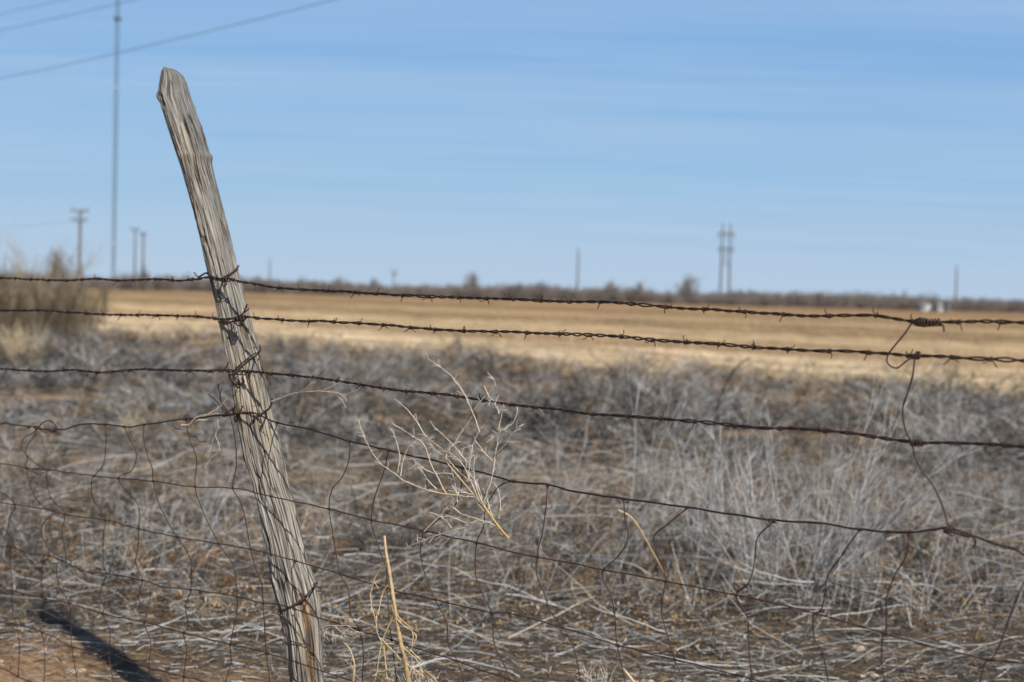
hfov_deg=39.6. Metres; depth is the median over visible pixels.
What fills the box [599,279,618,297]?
bare tree
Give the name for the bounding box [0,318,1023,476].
distant brush
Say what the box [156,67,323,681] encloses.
fence post
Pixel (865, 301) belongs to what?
scrub line
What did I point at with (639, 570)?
brush mounds
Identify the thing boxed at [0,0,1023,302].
sky
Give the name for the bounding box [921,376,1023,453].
dead weed
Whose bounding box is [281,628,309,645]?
loose wire
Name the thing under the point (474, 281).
bare tree
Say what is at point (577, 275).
utility pole
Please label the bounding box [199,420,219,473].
dry sprig
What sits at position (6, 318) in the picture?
tall shrub
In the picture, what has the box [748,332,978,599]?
dead weed
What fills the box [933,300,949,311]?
shed
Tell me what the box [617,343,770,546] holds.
dead weed
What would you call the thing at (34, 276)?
tall shrub
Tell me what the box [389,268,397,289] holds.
dead snag
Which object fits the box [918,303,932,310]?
shed
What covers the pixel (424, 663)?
fallen branch
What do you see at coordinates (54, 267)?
bare tree
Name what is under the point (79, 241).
utility pole
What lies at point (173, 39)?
overhead cable
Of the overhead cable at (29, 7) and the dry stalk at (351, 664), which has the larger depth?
the overhead cable at (29, 7)
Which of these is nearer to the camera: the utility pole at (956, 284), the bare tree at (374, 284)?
the utility pole at (956, 284)
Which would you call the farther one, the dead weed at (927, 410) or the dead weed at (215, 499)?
the dead weed at (927, 410)
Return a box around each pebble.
[66,668,76,674]
[89,673,98,677]
[851,645,864,651]
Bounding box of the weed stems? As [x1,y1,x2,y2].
[0,427,1023,624]
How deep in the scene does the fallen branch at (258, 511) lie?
8.75 m
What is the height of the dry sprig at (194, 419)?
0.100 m
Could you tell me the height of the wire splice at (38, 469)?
0.034 m
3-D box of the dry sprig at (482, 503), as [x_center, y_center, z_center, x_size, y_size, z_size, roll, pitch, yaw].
[-0.198,0.311,3.886,0.591,0.557,0.067,3,3,39]
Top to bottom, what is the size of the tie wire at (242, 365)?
0.164 m
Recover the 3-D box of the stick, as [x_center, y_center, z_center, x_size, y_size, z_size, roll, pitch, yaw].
[2.415,0.639,15.611,0.370,0.933,0.094,2,2,8]
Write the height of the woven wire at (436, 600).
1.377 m
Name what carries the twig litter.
on the ground
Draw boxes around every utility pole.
[70,207,88,291]
[130,227,139,290]
[140,231,144,290]
[576,247,578,299]
[955,265,957,299]
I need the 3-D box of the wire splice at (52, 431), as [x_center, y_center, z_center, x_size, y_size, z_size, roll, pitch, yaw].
[-1.680,0.304,5.089,0.188,0.048,0.021,3,3,39]
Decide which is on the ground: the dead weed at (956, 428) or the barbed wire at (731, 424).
the dead weed at (956, 428)
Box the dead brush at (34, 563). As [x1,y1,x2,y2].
[0,395,1023,681]
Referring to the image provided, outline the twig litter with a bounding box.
[0,459,1023,681]
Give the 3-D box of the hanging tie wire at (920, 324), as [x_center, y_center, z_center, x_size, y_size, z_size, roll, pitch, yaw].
[0.873,0.171,3.050,0.153,0.445,0.022,3,3,38]
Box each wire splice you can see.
[27,420,57,432]
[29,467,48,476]
[57,559,84,574]
[762,515,777,526]
[943,524,976,546]
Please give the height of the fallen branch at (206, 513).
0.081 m
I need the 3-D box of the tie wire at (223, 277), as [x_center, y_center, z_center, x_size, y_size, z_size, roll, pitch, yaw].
[-0.947,-0.208,4.504,0.143,0.072,0.125,1,2,0]
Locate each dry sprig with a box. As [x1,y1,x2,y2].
[181,399,225,425]
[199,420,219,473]
[271,371,359,406]
[321,610,362,639]
[357,353,522,548]
[381,656,455,681]
[574,657,621,681]
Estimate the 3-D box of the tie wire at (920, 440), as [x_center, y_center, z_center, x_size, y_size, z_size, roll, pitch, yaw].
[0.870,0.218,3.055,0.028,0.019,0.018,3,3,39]
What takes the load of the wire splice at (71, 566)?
attached to the woven wire at (436, 600)
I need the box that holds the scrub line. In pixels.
[0,269,1023,312]
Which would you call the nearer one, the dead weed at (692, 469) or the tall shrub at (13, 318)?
the dead weed at (692, 469)
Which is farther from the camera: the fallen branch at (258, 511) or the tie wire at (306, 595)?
the fallen branch at (258, 511)
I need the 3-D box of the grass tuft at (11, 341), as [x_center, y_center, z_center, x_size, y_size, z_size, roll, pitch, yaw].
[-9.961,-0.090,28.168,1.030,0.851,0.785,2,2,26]
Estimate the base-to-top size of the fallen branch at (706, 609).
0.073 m
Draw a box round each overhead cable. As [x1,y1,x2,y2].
[0,0,60,13]
[2,0,131,29]
[2,0,330,77]
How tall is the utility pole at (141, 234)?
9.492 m
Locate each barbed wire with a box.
[0,274,1023,330]
[0,306,1023,367]
[0,364,1023,450]
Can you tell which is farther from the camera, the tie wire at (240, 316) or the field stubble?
the field stubble
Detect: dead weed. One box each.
[151,436,245,529]
[516,407,595,541]
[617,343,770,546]
[637,398,836,578]
[664,404,762,526]
[668,395,830,593]
[706,363,806,442]
[734,410,941,571]
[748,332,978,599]
[857,360,1016,438]
[901,365,975,482]
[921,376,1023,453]
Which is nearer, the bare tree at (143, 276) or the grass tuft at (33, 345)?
the grass tuft at (33, 345)
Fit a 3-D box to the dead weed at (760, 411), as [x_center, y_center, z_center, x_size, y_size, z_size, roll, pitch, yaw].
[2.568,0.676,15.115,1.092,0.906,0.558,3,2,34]
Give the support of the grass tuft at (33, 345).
on the ground
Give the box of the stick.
[714,358,749,435]
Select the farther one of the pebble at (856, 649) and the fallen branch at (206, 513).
the fallen branch at (206, 513)
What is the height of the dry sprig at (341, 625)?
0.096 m
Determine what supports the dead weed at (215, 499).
on the ground
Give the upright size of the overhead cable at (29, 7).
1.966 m
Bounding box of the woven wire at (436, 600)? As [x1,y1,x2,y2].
[0,412,1023,681]
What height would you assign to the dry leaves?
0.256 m
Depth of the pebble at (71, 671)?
5.72 m
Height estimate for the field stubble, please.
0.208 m
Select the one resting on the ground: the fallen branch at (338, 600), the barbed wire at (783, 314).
the fallen branch at (338, 600)
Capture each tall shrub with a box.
[0,224,108,340]
[0,256,66,345]
[0,258,105,344]
[0,273,26,342]
[35,273,123,336]
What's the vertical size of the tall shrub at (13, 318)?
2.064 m
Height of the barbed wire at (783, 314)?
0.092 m
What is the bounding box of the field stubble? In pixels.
[5,297,1023,405]
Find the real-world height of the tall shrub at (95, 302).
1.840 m
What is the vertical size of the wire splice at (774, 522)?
0.028 m
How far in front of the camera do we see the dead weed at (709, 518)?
8.08 m
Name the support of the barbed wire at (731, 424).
attached to the fence post
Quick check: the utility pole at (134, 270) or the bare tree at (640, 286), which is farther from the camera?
the bare tree at (640, 286)
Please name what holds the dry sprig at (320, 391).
attached to the barbed wire at (731, 424)
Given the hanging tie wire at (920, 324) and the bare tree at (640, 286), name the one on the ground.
the bare tree at (640, 286)
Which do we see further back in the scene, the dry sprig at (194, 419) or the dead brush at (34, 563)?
the dead brush at (34, 563)
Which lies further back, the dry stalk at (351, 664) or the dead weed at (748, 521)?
the dead weed at (748, 521)
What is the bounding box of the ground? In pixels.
[0,286,1023,681]
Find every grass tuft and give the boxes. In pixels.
[0,316,33,357]
[1,317,59,368]
[116,408,163,446]
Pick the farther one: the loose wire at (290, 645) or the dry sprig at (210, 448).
the dry sprig at (210, 448)
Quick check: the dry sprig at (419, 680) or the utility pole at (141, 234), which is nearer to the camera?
the dry sprig at (419, 680)
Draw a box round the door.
[943,300,948,311]
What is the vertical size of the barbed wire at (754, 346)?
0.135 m
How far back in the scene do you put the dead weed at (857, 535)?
8.19 m
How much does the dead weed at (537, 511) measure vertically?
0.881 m
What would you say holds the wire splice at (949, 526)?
attached to the woven wire at (436, 600)
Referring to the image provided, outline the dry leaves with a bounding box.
[0,438,1023,656]
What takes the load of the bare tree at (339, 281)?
on the ground
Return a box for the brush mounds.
[0,413,1023,623]
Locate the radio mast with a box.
[111,0,120,277]
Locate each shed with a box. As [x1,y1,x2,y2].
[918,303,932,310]
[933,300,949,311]
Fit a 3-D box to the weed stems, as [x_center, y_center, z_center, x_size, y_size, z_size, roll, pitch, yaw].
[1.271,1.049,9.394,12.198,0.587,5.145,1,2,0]
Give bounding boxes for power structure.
[718,224,734,295]
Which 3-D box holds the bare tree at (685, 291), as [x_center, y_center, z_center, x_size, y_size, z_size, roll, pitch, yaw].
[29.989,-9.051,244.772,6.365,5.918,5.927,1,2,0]
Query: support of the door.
in the shed at (941, 305)
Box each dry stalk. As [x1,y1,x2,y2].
[343,642,355,681]
[370,536,438,681]
[618,509,666,575]
[621,667,634,681]
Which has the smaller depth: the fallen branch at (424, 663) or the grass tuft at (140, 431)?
the fallen branch at (424, 663)
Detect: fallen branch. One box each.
[37,587,210,606]
[191,504,221,531]
[196,492,357,543]
[321,578,383,605]
[410,657,519,677]
[702,592,830,611]
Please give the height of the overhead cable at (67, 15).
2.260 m
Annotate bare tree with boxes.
[41,245,84,294]
[138,264,151,291]
[331,275,343,287]
[367,277,380,288]
[462,270,482,290]
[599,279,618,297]
[629,279,646,293]
[668,272,701,303]
[770,291,783,305]
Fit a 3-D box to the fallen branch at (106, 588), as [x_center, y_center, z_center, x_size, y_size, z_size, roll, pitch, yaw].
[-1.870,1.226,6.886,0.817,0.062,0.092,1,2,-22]
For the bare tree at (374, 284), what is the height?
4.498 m
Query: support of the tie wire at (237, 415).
attached to the fence post
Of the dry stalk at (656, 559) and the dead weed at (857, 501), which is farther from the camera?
the dead weed at (857, 501)
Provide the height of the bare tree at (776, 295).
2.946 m
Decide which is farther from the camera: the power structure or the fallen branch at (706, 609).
the power structure
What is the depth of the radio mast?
418.37 m
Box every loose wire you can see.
[278,614,292,681]
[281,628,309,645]
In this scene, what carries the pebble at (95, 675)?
on the ground
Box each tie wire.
[193,265,238,286]
[208,383,272,424]
[212,304,248,325]
[224,345,270,395]
[277,582,320,612]
[886,317,947,524]
[909,438,923,446]
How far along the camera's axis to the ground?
10.03 m
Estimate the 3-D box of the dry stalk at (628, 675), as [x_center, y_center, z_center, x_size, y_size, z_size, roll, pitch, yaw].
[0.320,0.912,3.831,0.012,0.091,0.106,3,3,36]
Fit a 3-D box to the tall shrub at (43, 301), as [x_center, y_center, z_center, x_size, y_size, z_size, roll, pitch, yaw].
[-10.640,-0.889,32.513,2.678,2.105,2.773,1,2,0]
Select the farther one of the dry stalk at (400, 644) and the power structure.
the power structure

